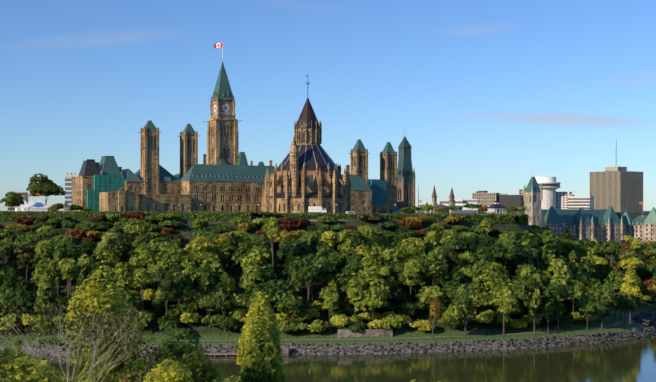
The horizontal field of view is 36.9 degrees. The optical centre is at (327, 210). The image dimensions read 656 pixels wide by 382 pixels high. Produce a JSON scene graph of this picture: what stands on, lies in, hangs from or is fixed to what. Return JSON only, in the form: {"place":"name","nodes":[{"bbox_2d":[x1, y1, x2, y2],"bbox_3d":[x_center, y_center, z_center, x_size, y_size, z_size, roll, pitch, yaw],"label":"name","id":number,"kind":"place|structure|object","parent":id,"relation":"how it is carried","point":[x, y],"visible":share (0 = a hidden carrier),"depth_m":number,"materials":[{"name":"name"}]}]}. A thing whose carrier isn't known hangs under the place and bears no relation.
{"place":"outdoors","nodes":[
{"label":"outdoors","id":0,"kind":"place"},
{"bbox_2d":[0,287,173,381],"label":"tree","id":1,"kind":"object","parent":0,"point":[93,330],"depth_m":92.54,"materials":[{"name":"green plant"}]},
{"bbox_2d":[97,366,189,381],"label":"tree","id":2,"kind":"object","parent":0,"point":[140,373],"depth_m":89.34,"materials":[{"name":"green plant"}]},
{"bbox_2d":[77,172,573,202],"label":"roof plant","id":3,"kind":"object","parent":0,"point":[448,198],"visible":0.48,"depth_m":1050.34,"materials":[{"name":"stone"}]},
{"bbox_2d":[0,211,655,355],"bbox_3d":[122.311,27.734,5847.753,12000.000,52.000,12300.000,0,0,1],"label":"ground","id":4,"kind":"structure","parent":0,"point":[201,331],"depth_m":380.92,"materials":[{"name":"green plant"}]},
{"bbox_2d":[15,196,26,210],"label":"tent","id":5,"kind":"object","parent":4,"relation":"on","point":[20,207],"visible":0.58,"depth_m":505.84,"materials":[{"name":"white fabric"}]},
{"bbox_2d":[21,194,34,211],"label":"tent","id":6,"kind":"object","parent":4,"relation":"on","point":[30,204],"visible":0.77,"depth_m":496.06,"materials":[{"name":"white fabric"}]},
{"bbox_2d":[28,193,47,211],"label":"tent","id":7,"kind":"object","parent":4,"relation":"on","point":[39,205],"visible":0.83,"depth_m":484.96,"materials":[{"name":"white fabric"}]},
{"bbox_2d":[8,173,78,211],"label":"office","id":8,"kind":"structure","parent":4,"relation":"on","point":[68,188],"depth_m":953.21,"materials":[{"name":"stone"}]},
{"bbox_2d":[26,173,65,204],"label":"tree","id":9,"kind":"object","parent":4,"relation":"on","point":[45,186],"depth_m":520.26,"materials":[{"name":"green plant"}]},
{"bbox_2d":[64,202,68,211],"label":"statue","id":10,"kind":"object","parent":4,"relation":"on","point":[66,208],"visible":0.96,"depth_m":479.14,"materials":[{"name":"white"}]},
{"bbox_2d":[207,43,242,164],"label":"clock tower","id":11,"kind":"structure","parent":4,"relation":"on","point":[223,137],"depth_m":596.83,"materials":[{"name":"stone"}]},
{"bbox_2d":[71,156,385,211],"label":"pavilion","id":12,"kind":"structure","parent":4,"relation":"on","point":[92,180],"depth_m":512.62,"materials":[{"name":"metal"}]},
{"bbox_2d":[99,121,414,213],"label":"building","id":13,"kind":"structure","parent":4,"relation":"on","point":[152,184],"depth_m":528.52,"materials":[{"name":"stone"}]},
{"bbox_2d":[0,191,525,213],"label":"distant trees","id":14,"kind":"object","parent":4,"relation":"on","point":[10,198],"depth_m":514.63,"materials":[{"name":"green plant"}]},
{"bbox_2d":[0,210,528,225],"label":"hedge","id":15,"kind":"object","parent":4,"relation":"on","point":[523,219],"depth_m":461.42,"materials":[{"name":"green plant"}]},
{"bbox_2d":[188,328,392,356],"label":"river walls","id":16,"kind":"structure","parent":4,"relation":"on","point":[347,333],"depth_m":366.62,"materials":[{"name":"stone"}]},
{"bbox_2d":[262,75,350,213],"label":"library","id":17,"kind":"structure","parent":4,"relation":"on","point":[307,172],"depth_m":489.17,"materials":[{"name":"stone"}]},
{"bbox_2d":[308,206,325,213],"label":"truck","id":18,"kind":"object","parent":4,"relation":"on","point":[315,209],"visible":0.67,"depth_m":470.52,"materials":[{"name":"white"}]},
{"bbox_2d":[0,212,655,338],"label":"forest","id":19,"kind":"object","parent":4,"relation":"on","point":[376,254],"depth_m":391.75,"materials":[{"name":"green plant"}]},
{"bbox_2d":[157,311,655,355],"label":"boulders","id":20,"kind":"object","parent":4,"relation":"on","point":[641,322],"visible":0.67,"depth_m":361.76,"materials":[{"name":"grey stone"}]},
{"bbox_2d":[418,184,454,212],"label":"church spires","id":21,"kind":"object","parent":4,"relation":"on","point":[434,203],"visible":0.81,"depth_m":759.28,"materials":[{"name":"stone"}]},
{"bbox_2d":[309,315,588,338],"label":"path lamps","id":22,"kind":"object","parent":4,"relation":"on","point":[410,324],"visible":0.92,"depth_m":367.25,"materials":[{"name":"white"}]},
{"bbox_2d":[416,199,495,212],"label":"low white buildings","id":23,"kind":"structure","parent":4,"relation":"on","point":[461,202],"depth_m":902.90,"materials":[{"name":"stone"}]},
{"bbox_2d":[487,200,506,213],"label":"gazebo","id":24,"kind":"object","parent":4,"relation":"on","point":[496,205],"visible":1,"depth_m":554.46,"materials":[{"name":"stone"}]},
{"bbox_2d":[472,191,523,213],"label":"office buildings","id":25,"kind":"structure","parent":4,"relation":"on","point":[489,199],"depth_m":1046.86,"materials":[{"name":"concrete"}]},
{"bbox_2d":[519,189,524,206],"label":"building","id":26,"kind":"structure","parent":4,"relation":"on","point":[521,191],"depth_m":1145.55,"materials":[{"name":"stone"}]},
{"bbox_2d":[535,177,571,208],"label":"tower building","id":27,"kind":"structure","parent":4,"relation":"on","point":[553,197],"depth_m":1231.39,"materials":[{"name":"concrete"}]},
{"bbox_2d":[499,177,625,242],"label":"building","id":28,"kind":"structure","parent":4,"relation":"on","point":[599,225],"depth_m":899.29,"materials":[{"name":"stone"}]},
{"bbox_2d":[567,196,593,208],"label":"office building","id":29,"kind":"structure","parent":4,"relation":"on","point":[579,202],"depth_m":1143.29,"materials":[{"name":"concrete"}]},
{"bbox_2d":[589,140,642,211],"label":"tower","id":30,"kind":"structure","parent":4,"relation":"on","point":[618,189],"depth_m":1322.99,"materials":[{"name":"concrete"}]},
{"bbox_2d":[610,243,655,263],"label":"trees","id":31,"kind":"object","parent":4,"relation":"on","point":[629,251],"visible":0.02,"depth_m":697.87,"materials":[{"name":"green plant"}]},
{"bbox_2d":[620,202,655,243],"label":"building","id":32,"kind":"structure","parent":4,"relation":"on","point":[642,227],"depth_m":928.48,"materials":[{"name":"stone"}]},
{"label":"wood of foreground trees","id":33,"kind":"object","parent":4,"relation":"on","visible":0},
{"bbox_2d":[0,265,285,381],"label":"trees","id":34,"kind":"object","parent":33,"relation":"attached to","point":[259,355],"visible":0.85,"depth_m":109.99,"materials":[{"name":"green plant"}]},
{"bbox_2d":[0,0,655,210],"label":"sky","id":35,"kind":"structure","parent":0,"point":[492,96],"materials":[{"name":"blue"}]},
{"bbox_2d":[3,319,655,381],"bbox_3d":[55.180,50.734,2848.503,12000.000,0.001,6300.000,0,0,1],"label":"water","id":36,"kind":"structure","parent":0,"point":[630,360],"depth_m":322.45,"materials":[{"name":"green liquid"}]},
{"bbox_2d":[157,310,647,340],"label":"path","id":37,"kind":"structure","parent":0,"point":[616,323],"depth_m":369.17,"materials":[{"name":"grey concrete"}]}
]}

